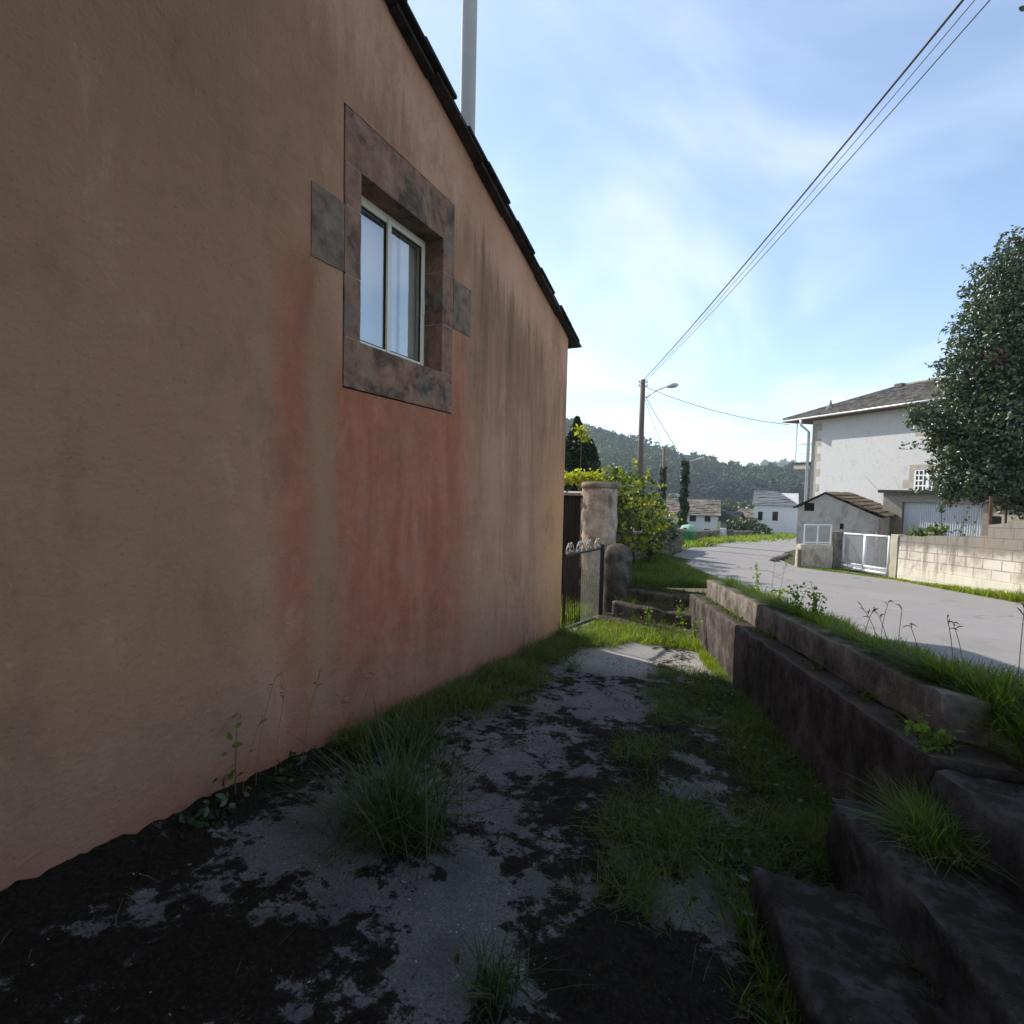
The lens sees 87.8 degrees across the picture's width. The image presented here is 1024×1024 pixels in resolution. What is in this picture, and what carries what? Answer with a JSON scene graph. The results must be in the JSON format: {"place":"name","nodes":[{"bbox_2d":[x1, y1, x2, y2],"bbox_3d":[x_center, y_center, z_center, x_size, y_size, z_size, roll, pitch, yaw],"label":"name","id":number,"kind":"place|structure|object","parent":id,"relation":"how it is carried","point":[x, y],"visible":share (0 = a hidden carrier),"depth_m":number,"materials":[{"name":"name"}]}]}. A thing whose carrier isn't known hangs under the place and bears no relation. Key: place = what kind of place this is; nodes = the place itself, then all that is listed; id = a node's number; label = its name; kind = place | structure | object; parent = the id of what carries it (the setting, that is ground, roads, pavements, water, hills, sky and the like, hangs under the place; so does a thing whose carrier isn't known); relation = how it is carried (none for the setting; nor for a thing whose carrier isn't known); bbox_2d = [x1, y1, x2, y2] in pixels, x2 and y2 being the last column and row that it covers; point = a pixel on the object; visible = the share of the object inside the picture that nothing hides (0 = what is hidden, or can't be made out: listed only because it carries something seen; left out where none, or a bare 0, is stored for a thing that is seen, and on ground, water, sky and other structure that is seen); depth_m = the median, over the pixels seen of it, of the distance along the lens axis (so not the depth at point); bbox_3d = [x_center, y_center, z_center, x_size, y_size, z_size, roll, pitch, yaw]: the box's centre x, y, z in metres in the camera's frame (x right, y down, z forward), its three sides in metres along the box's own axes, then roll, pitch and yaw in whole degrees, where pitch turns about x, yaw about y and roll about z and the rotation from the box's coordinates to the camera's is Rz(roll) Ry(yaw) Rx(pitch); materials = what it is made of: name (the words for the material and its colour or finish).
{"place":"outdoors","nodes":[
{"label":"outdoors","id":0,"kind":"place"},
{"bbox_2d":[0,621,836,1023],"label":"path","id":1,"kind":"structure","parent":0,"point":[174,915],"depth_m":2.03,"materials":[{"name":"concrete"}]},
{"bbox_2d":[179,772,268,837],"bbox_3d":[-1.384,1.381,2.533,0.175,0.205,0.428,3,3,25],"label":"weed","id":2,"kind":"object","parent":1,"relation":"on","point":[205,812],"visible":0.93,"depth_m":2.51,"materials":[{"name":"green plant"}]},
{"bbox_2d":[221,713,252,801],"bbox_3d":[-1.383,1.249,2.689,0.144,0.445,0.182,-1,4,-38],"label":"weed","id":3,"kind":"object","parent":1,"relation":"on","point":[236,745],"visible":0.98,"depth_m":2.69,"materials":[{"name":"green plant"}]},
{"bbox_2d":[264,751,307,790],"bbox_3d":[-1.218,1.423,2.905,0.163,0.166,0.346,3,3,25],"label":"weed","id":4,"kind":"object","parent":1,"relation":"on","point":[297,760],"visible":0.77,"depth_m":2.92,"materials":[{"name":"green plant"}]},
{"bbox_2d":[0,0,581,890],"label":"terracotta house","id":5,"kind":"structure","parent":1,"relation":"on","point":[288,338],"depth_m":2.71,"materials":[{"name":"paint"}]},
{"bbox_2d":[311,105,470,412],"bbox_3d":[-0.882,-1.675,3.960,0.280,1.713,1.868,3,3,25],"label":"window","id":6,"kind":"structure","parent":5,"relation":"in","point":[390,236],"depth_m":3.88,"materials":[{"name":"red stone"}]},
{"bbox_2d":[197,707,558,946],"bbox_3d":[-0.595,1.284,2.517,1.544,0.467,1.788,1,3,-14],"label":"grass tuft","id":7,"kind":"object","parent":1,"relation":"on","point":[404,819],"visible":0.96,"depth_m":2.48,"materials":[{"name":"green plant"}]},
{"bbox_2d":[1,658,775,1021],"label":"straw","id":8,"kind":"object","parent":1,"relation":"on","point":[469,882],"visible":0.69,"depth_m":2.20,"materials":[{"name":"beige plant"}]},
{"bbox_2d":[345,688,486,770],"bbox_3d":[-0.664,1.364,3.306,0.956,0.359,0.948,3,3,25],"label":"grass tuft","id":9,"kind":"object","parent":1,"relation":"on","point":[409,739],"visible":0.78,"depth_m":3.38,"materials":[{"name":"green plant"}]},
{"bbox_2d":[9,653,826,1023],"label":"moss crumbs","id":10,"kind":"object","parent":1,"relation":"on","point":[475,827],"visible":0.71,"depth_m":2.22,"materials":[{"name":"green plant"}]},
{"bbox_2d":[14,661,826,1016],"bbox_3d":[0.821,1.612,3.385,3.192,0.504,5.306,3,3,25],"label":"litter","id":11,"kind":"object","parent":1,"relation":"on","point":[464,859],"visible":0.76,"depth_m":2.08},
{"bbox_2d":[401,904,598,1023],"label":"grass tuft","id":12,"kind":"object","parent":1,"relation":"on","point":[497,988],"visible":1,"depth_m":1.68,"materials":[{"name":"green plant"}]},
{"bbox_2d":[268,648,801,1011],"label":"fallen leaves","id":13,"kind":"object","parent":1,"relation":"on","point":[456,957],"visible":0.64,"depth_m":2.85,"materials":[{"name":"brown plant"}]},
{"bbox_2d":[350,640,841,933],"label":"undergrowth","id":14,"kind":"object","parent":1,"relation":"on","point":[831,886],"visible":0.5,"depth_m":2.75,"materials":[{"name":"green plant"}]},
{"bbox_2d":[603,543,631,613],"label":"gate pillar","id":15,"kind":"structure","parent":1,"relation":"on","point":[617,570],"depth_m":9.15,"materials":[{"name":"stone"}]},
{"bbox_2d":[597,730,671,774],"bbox_3d":[0.838,1.545,3.470,0.607,0.176,0.646,3,3,25],"label":"grass tuft","id":16,"kind":"object","parent":1,"relation":"on","point":[640,755],"visible":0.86,"depth_m":3.47,"materials":[{"name":"green plant"}]},
{"bbox_2d":[519,654,750,975],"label":"grass","id":17,"kind":"structure","parent":1,"relation":"on","point":[637,879],"depth_m":2.46,"materials":[{"name":"green plant"}]},
{"bbox_2d":[595,585,704,638],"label":"stone steps","id":18,"kind":"structure","parent":1,"relation":"on","point":[621,607],"depth_m":8.65,"materials":[{"name":"grey stone"}]},
{"bbox_2d":[613,580,705,627],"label":"grass","id":19,"kind":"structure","parent":18,"relation":"on","point":[657,589],"depth_m":8.79,"materials":[{"name":"green plant"}]},
{"bbox_2d":[676,600,686,634],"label":"weed","id":20,"kind":"object","parent":1,"relation":"on","point":[682,621],"visible":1,"depth_m":7.17,"materials":[{"name":"green plant"}]},
{"bbox_2d":[689,616,702,636],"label":"weed","id":21,"kind":"object","parent":1,"relation":"on","point":[694,633],"visible":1,"depth_m":6.97,"materials":[{"name":"green plant"}]},
{"bbox_2d":[561,746,836,931],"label":"grass","id":22,"kind":"structure","parent":1,"relation":"on","point":[690,848],"depth_m":2.54,"materials":[{"name":"green plant"}]},
{"bbox_2d":[679,633,730,680],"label":"grass","id":23,"kind":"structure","parent":1,"relation":"on","point":[708,660],"depth_m":6.24,"materials":[{"name":"green plant"}]},
{"bbox_2d":[690,864,801,1023],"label":"grass","id":24,"kind":"structure","parent":1,"relation":"on","point":[776,989],"depth_m":1.80,"materials":[{"name":"green plant"}]},
{"bbox_2d":[749,769,1023,1023],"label":"concrete steps","id":25,"kind":"structure","parent":1,"relation":"on","point":[961,938],"depth_m":1.73,"materials":[{"name":"grey concrete"}]},
{"bbox_2d":[822,766,1022,894],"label":"grass tuft","id":26,"kind":"object","parent":25,"relation":"on","point":[934,830],"visible":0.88,"depth_m":1.99,"materials":[{"name":"green plant"}]},
{"bbox_2d":[304,618,634,759],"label":"grass","id":27,"kind":"structure","parent":0,"point":[356,733],"depth_m":4.57,"materials":[{"name":"green plant"}]},
{"bbox_2d":[560,594,597,624],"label":"grass","id":28,"kind":"structure","parent":0,"point":[575,610],"depth_m":9.10,"materials":[{"name":"green plant"}]},
{"bbox_2d":[564,616,702,651],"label":"grass","id":29,"kind":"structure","parent":0,"point":[662,636],"depth_m":7.46,"materials":[{"name":"green plant"}]},
{"bbox_2d":[584,551,726,588],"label":"grass","id":30,"kind":"structure","parent":0,"point":[664,566],"depth_m":10.21,"materials":[{"name":"green plant"}]},
{"bbox_2d":[407,0,1023,771],"label":"sky","id":31,"kind":"structure","parent":0,"point":[643,151],"materials":[{"name":"blue"}]},
{"bbox_2d":[657,666,837,890],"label":"grass","id":32,"kind":"structure","parent":0,"point":[815,818],"depth_m":3.41,"materials":[{"name":"green plant"}]},
{"bbox_2d":[633,521,887,576],"bbox_3d":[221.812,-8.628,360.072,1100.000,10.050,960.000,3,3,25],"label":"ground","id":33,"kind":"structure","parent":0,"point":[790,560],"depth_m":18.76,"materials":[{"name":"green plant"}]},
{"bbox_2d":[564,435,578,490],"bbox_3d":[1.657,-0.414,18.555,2.358,4.960,2.549,0,3,-20],"label":"conifer tree","id":34,"kind":"object","parent":33,"relation":"on","point":[568,462],"visible":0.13,"depth_m":18.34,"materials":[{"name":"green plant"}]},
{"bbox_2d":[571,422,591,490],"bbox_3d":[2.216,-0.588,17.341,0.670,4.860,0.564,3,3,25],"label":"tree","id":35,"kind":"object","parent":33,"relation":"on","point":[582,435],"visible":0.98,"depth_m":17.21,"materials":[{"name":"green plant"}]},
{"bbox_2d":[565,416,601,490],"bbox_3d":[2.231,-0.702,19.128,3.608,5.500,3.566,3,3,25],"label":"conifer tree","id":36,"kind":"object","parent":33,"relation":"on","point":[584,454],"visible":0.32,"depth_m":18.73,"materials":[{"name":"green plant"}]},
{"bbox_2d":[588,439,604,477],"bbox_3d":[3.112,-0.434,20.591,2.986,4.853,2.842,3,3,25],"label":"conifer tree","id":37,"kind":"object","parent":33,"relation":"on","point":[594,452],"visible":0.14,"depth_m":20.39,"materials":[{"name":"green plant"}]},
{"bbox_2d":[578,457,682,563],"bbox_3d":[3.041,0.005,13.552,2.300,2.599,6.471,3,3,25],"label":"grapevine","id":38,"kind":"object","parent":33,"relation":"on","point":[641,502],"visible":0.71,"depth_m":11.59,"materials":[{"name":"green plant"}]},
{"bbox_2d":[616,529,683,561],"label":"rubble wall","id":39,"kind":"structure","parent":33,"relation":"on","point":[677,547],"depth_m":16.96,"materials":[{"name":"stone"}]},
{"bbox_2d":[634,379,678,530],"bbox_3d":[6.150,-1.978,22.852,1.679,7.435,0.308,3,3,31],"label":"utility pole","id":40,"kind":"object","parent":33,"relation":"on","point":[642,386],"visible":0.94,"depth_m":23.01,"materials":[{"name":"brown wood"}]},
{"bbox_2d":[646,387,788,424],"bbox_3d":[8.975,-4.641,23.250,6.564,1.465,0.024,1,3,-4],"label":"overhead cable","id":41,"kind":"object","parent":40,"relation":"attached to","point":[716,411],"visible":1,"depth_m":23.25,"materials":[{"name":"black rubber"}]},
{"bbox_2d":[642,0,963,380],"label":"overhead cable","id":42,"kind":"object","parent":40,"relation":"attached to","point":[903,72],"visible":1,"depth_m":7.13,"materials":[{"name":"black rubber"}]},
{"bbox_2d":[653,0,974,371],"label":"overhead cable","id":43,"kind":"object","parent":40,"relation":"attached to","point":[843,155],"visible":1,"depth_m":7.20,"materials":[{"name":"black rubber"}]},
{"bbox_2d":[648,0,989,378],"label":"overhead cable","id":44,"kind":"object","parent":40,"relation":"attached to","point":[851,156],"visible":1,"depth_m":7.16,"materials":[{"name":"black rubber"}]},
{"bbox_2d":[638,515,684,551],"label":"bramble bush","id":45,"kind":"object","parent":33,"relation":"on","point":[673,531],"visible":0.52,"depth_m":14.00,"materials":[{"name":"green plant"}]},
{"bbox_2d":[658,448,667,517],"bbox_3d":[9.376,-1.014,33.155,0.737,5.851,0.682,3,3,25],"label":"ivy pole","id":46,"kind":"object","parent":33,"relation":"on","point":[662,478],"visible":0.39,"depth_m":32.97,"materials":[{"name":"green plant"}]},
{"bbox_2d":[680,524,696,544],"bbox_3d":[8.220,1.054,24.945,0.740,0.945,0.660,-1,4,-42],"label":"recycling bin","id":47,"kind":"object","parent":33,"relation":"on","point":[690,531],"visible":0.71,"depth_m":24.70,"materials":[{"name":"green plastic"}]},
{"bbox_2d":[677,457,701,526],"bbox_3d":[8.612,-0.385,26.034,1.139,4.573,0.704,3,3,25],"label":"ivy pole","id":48,"kind":"object","parent":33,"relation":"on","point":[683,512],"visible":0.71,"depth_m":25.93,"materials":[{"name":"green plant"}]},
{"bbox_2d":[666,498,720,530],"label":"village house","id":49,"kind":"structure","parent":33,"relation":"on","point":[703,514],"depth_m":54.42,"materials":[{"name":"stone"}]},
{"bbox_2d":[696,530,718,538],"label":"lane wall","id":50,"kind":"structure","parent":33,"relation":"on","point":[702,533],"depth_m":31.70,"materials":[{"name":"stone"}]},
{"bbox_2d":[718,511,745,531],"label":"dark outhouse","id":51,"kind":"structure","parent":33,"relation":"on","point":[724,517],"depth_m":56.29,"materials":[{"name":"black stone"}]},
{"bbox_2d":[683,532,796,547],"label":"grass","id":52,"kind":"structure","parent":33,"relation":"on","point":[706,541],"depth_m":31.75,"materials":[{"name":"green plant"}]},
{"bbox_2d":[736,508,753,524],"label":"ruined barn","id":53,"kind":"structure","parent":33,"relation":"on","point":[748,513],"depth_m":59.53,"materials":[{"name":"stone"}]},
{"bbox_2d":[726,517,773,534],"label":"shrub","id":54,"kind":"object","parent":33,"relation":"on","point":[744,525],"visible":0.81,"depth_m":43.72,"materials":[{"name":"green plant"}]},
{"bbox_2d":[752,491,798,533],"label":"grey cottage","id":55,"kind":"structure","parent":33,"relation":"on","point":[776,511],"depth_m":53.36,"materials":[{"name":"paint"}]},
{"bbox_2d":[771,511,778,521],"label":"window","id":56,"kind":"structure","parent":55,"relation":"in","point":[775,514],"depth_m":53.16,"materials":[{"name":"grey glass"}]},
{"bbox_2d":[794,524,832,568],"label":"wall","id":57,"kind":"structure","parent":33,"relation":"on","point":[817,555],"depth_m":14.89,"materials":[{"name":"white paint"}]},
{"bbox_2d":[829,531,842,568],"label":"stone pier","id":58,"kind":"structure","parent":33,"relation":"on","point":[837,540],"depth_m":14.95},
{"bbox_2d":[793,492,896,565],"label":"grey shed","id":59,"kind":"structure","parent":33,"relation":"on","point":[847,512],"depth_m":17.55,"materials":[{"name":"tile"}]},
{"bbox_2d":[689,580,1023,814],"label":"retaining wall","id":60,"kind":"structure","parent":33,"relation":"on","point":[824,718],"depth_m":3.11,"materials":[{"name":"concrete"}]},
{"bbox_2d":[709,598,955,989],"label":"moss cushions","id":61,"kind":"object","parent":60,"relation":"on","point":[917,735],"visible":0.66,"depth_m":2.95,"materials":[{"name":"green plant"}]},
{"bbox_2d":[703,595,1020,1023],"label":"grass","id":62,"kind":"structure","parent":60,"relation":"on","point":[865,699],"depth_m":2.57,"materials":[{"name":"green plant"}]},
{"bbox_2d":[904,707,965,754],"bbox_3d":[1.767,0.944,2.245,0.222,0.167,0.172,3,3,25],"label":"weed","id":63,"kind":"object","parent":60,"relation":"on","point":[936,739],"visible":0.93,"depth_m":2.23,"materials":[{"name":"green plant"}]},
{"bbox_2d":[844,564,886,575],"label":"yard","id":64,"kind":"structure","parent":33,"relation":"on","point":[883,566],"depth_m":15.77,"materials":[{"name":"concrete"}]},
{"bbox_2d":[905,523,938,535],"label":"yard plant","id":65,"kind":"object","parent":64,"relation":"on","point":[921,532],"visible":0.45,"depth_m":14.65,"materials":[{"name":"green plant"}]},
{"bbox_2d":[878,490,997,562],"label":"garage","id":66,"kind":"structure","parent":64,"relation":"on","point":[912,508],"depth_m":17.40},
{"bbox_2d":[903,502,940,535],"bbox_3d":[13.546,1.038,17.659,0.032,2.692,1.063,0,3,-29],"label":"door","id":67,"kind":"structure","parent":66,"relation":"in","point":[915,514],"depth_m":17.66,"materials":[{"name":"grey metal"}]},
{"bbox_2d":[941,504,982,535],"bbox_3d":[14.063,1.100,16.709,0.032,2.692,1.063,0,3,-29],"label":"door","id":68,"kind":"structure","parent":66,"relation":"in","point":[949,514],"depth_m":16.62,"materials":[{"name":"grey metal"}]},
{"bbox_2d":[921,519,957,535],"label":"yard plant","id":69,"kind":"object","parent":64,"relation":"on","point":[937,531],"visible":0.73,"depth_m":14.53,"materials":[{"name":"green plant"}]},
{"bbox_2d":[934,507,981,535],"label":"thin shrub","id":70,"kind":"object","parent":64,"relation":"on","point":[961,531],"visible":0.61,"depth_m":14.29,"materials":[{"name":"green plant"}]},
{"bbox_2d":[899,225,1023,519],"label":"evergreen tree","id":71,"kind":"object","parent":64,"relation":"on","point":[979,459],"visible":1,"depth_m":13.55,"materials":[{"name":"green plant"}]},
{"bbox_2d":[993,506,1023,523],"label":"buff outbuilding","id":72,"kind":"structure","parent":64,"relation":"on","point":[1010,520],"depth_m":15.27,"materials":[{"name":"paint"}]},
{"bbox_2d":[841,532,890,575],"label":"yard gate","id":73,"kind":"structure","parent":33,"relation":"on","point":[864,555],"depth_m":13.86,"materials":[{"name":"white metal"}]},
{"bbox_2d":[782,373,1023,504],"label":"white house","id":74,"kind":"structure","parent":33,"relation":"on","point":[856,443],"depth_m":21.40,"materials":[{"name":"paint"}]},
{"bbox_2d":[914,470,941,490],"bbox_3d":[14.779,-1.118,18.919,0.050,0.750,0.962,1,3,-15],"label":"window","id":75,"kind":"structure","parent":74,"relation":"in","point":[920,475],"depth_m":19.09,"materials":[{"name":"white paint"}]},
{"bbox_2d":[795,566,1023,603],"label":"grass","id":76,"kind":"structure","parent":33,"relation":"on","point":[1009,596],"depth_m":10.52,"materials":[{"name":"green plant"}]},
{"bbox_2d":[889,522,1023,594],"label":"block wall","id":77,"kind":"structure","parent":33,"relation":"on","point":[994,558],"depth_m":10.64,"materials":[{"name":"concrete"}]},
{"bbox_2d":[988,496,992,525],"bbox_3d":[9.238,0.092,10.281,0.056,0.792,0.084,1,3,2],"label":"rusty post","id":78,"kind":"object","parent":77,"relation":"on","point":[990,510],"visible":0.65,"depth_m":10.26,"materials":[{"name":"metal"}]},
{"bbox_2d":[992,516,1001,523],"bbox_3d":[9.372,0.179,10.327,0.160,0.200,0.120,3,3,25],"label":"utility box","id":79,"kind":"object","parent":78,"relation":"attached to","point":[996,519],"visible":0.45,"depth_m":10.27,"materials":[{"name":"paint"}]},
{"bbox_2d":[674,538,1023,675],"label":"road","id":80,"kind":"structure","parent":0,"point":[992,628],"depth_m":8.00,"materials":[{"name":"grey asphalt"}]},
{"bbox_2d":[965,690,1023,752],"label":"verge","id":81,"kind":"structure","parent":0,"point":[1006,734],"depth_m":2.20,"materials":[{"name":"green plant"}]},
{"bbox_2d":[750,564,761,589],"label":"weed","id":82,"kind":"object","parent":81,"relation":"on","point":[757,579],"visible":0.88,"depth_m":6.39,"materials":[{"name":"green plant"}]},
{"bbox_2d":[768,588,787,602],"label":"weed","id":83,"kind":"object","parent":81,"relation":"on","point":[780,593],"visible":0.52,"depth_m":5.20,"materials":[{"name":"green plant"}]},
{"bbox_2d":[786,584,814,613],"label":"weed","id":84,"kind":"object","parent":81,"relation":"on","point":[796,597],"visible":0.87,"depth_m":4.56,"materials":[{"name":"green plant"}]},
{"bbox_2d":[803,582,826,619],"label":"weed","id":85,"kind":"object","parent":81,"relation":"on","point":[815,600],"visible":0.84,"depth_m":4.32,"materials":[{"name":"green plant"}]},
{"bbox_2d":[707,574,1023,736],"bbox_3d":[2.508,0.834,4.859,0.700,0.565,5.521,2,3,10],"label":"grass","id":86,"kind":"structure","parent":81,"relation":"on","point":[904,661],"depth_m":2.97,"materials":[{"name":"green plant"}]},
{"bbox_2d":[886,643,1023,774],"bbox_3d":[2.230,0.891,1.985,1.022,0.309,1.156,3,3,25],"label":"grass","id":87,"kind":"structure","parent":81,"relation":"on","point":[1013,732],"depth_m":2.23,"materials":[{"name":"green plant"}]},
{"bbox_2d":[1017,599,1023,684],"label":"grass stalk","id":88,"kind":"object","parent":81,"relation":"on","point":[1021,632],"depth_m":2.58,"materials":[{"name":"green plant"}]},
{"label":"garden","id":89,"kind":"structure","parent":0,"visible":0},
{"bbox_2d":[564,467,604,492],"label":"pergola vine","id":90,"kind":"object","parent":89,"relation":"on","point":[573,477],"visible":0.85,"depth_m":10.71,"materials":[{"name":"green plant"}]},
{"bbox_2d":[561,491,631,603],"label":"dark shed","id":91,"kind":"structure","parent":89,"relation":"on","point":[572,511],"depth_m":11.14,"materials":[{"name":"wood"}]},
{"bbox_2d":[579,482,619,610],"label":"round column","id":92,"kind":"structure","parent":89,"relation":"on","point":[599,519],"depth_m":9.93,"materials":[{"name":"concrete"}]},
{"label":"far hill","id":93,"kind":"structure","parent":0,"visible":0},
{"bbox_2d":[739,458,810,467],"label":"forest","id":94,"kind":"object","parent":93,"relation":"on","point":[781,463],"visible":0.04,"depth_m":992.89,"materials":[{"name":"green plant"}]},
{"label":"field","id":95,"kind":"structure","parent":0,"visible":0},
{"bbox_2d":[718,502,735,517],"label":"tree","id":96,"kind":"object","parent":95,"relation":"on","point":[724,505],"visible":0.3,"depth_m":118.83,"materials":[{"name":"green plant"}]},
{"bbox_2d":[720,497,741,506],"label":"tree","id":97,"kind":"object","parent":95,"relation":"on","point":[733,502],"visible":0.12,"depth_m":148.84,"materials":[{"name":"green plant"}]},
{"bbox_2d":[732,501,751,511],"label":"tree","id":98,"kind":"object","parent":95,"relation":"on","point":[737,507],"visible":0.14,"depth_m":119.49,"materials":[{"name":"green plant"}]},
{"bbox_3d":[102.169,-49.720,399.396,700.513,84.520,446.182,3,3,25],"label":"hill","id":99,"kind":"structure","parent":0,"visible":0},
{"bbox_2d":[566,417,809,504],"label":"forest","id":100,"kind":"object","parent":99,"relation":"on","point":[775,483],"visible":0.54,"depth_m":321.20,"materials":[{"name":"green plant"}]},
{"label":"threshold","id":101,"kind":"object","parent":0,"visible":0},
{"bbox_2d":[562,538,604,628],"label":"iron gate","id":102,"kind":"structure","parent":101,"relation":"on","point":[601,553],"depth_m":8.22,"materials":[{"name":"grey metal"}]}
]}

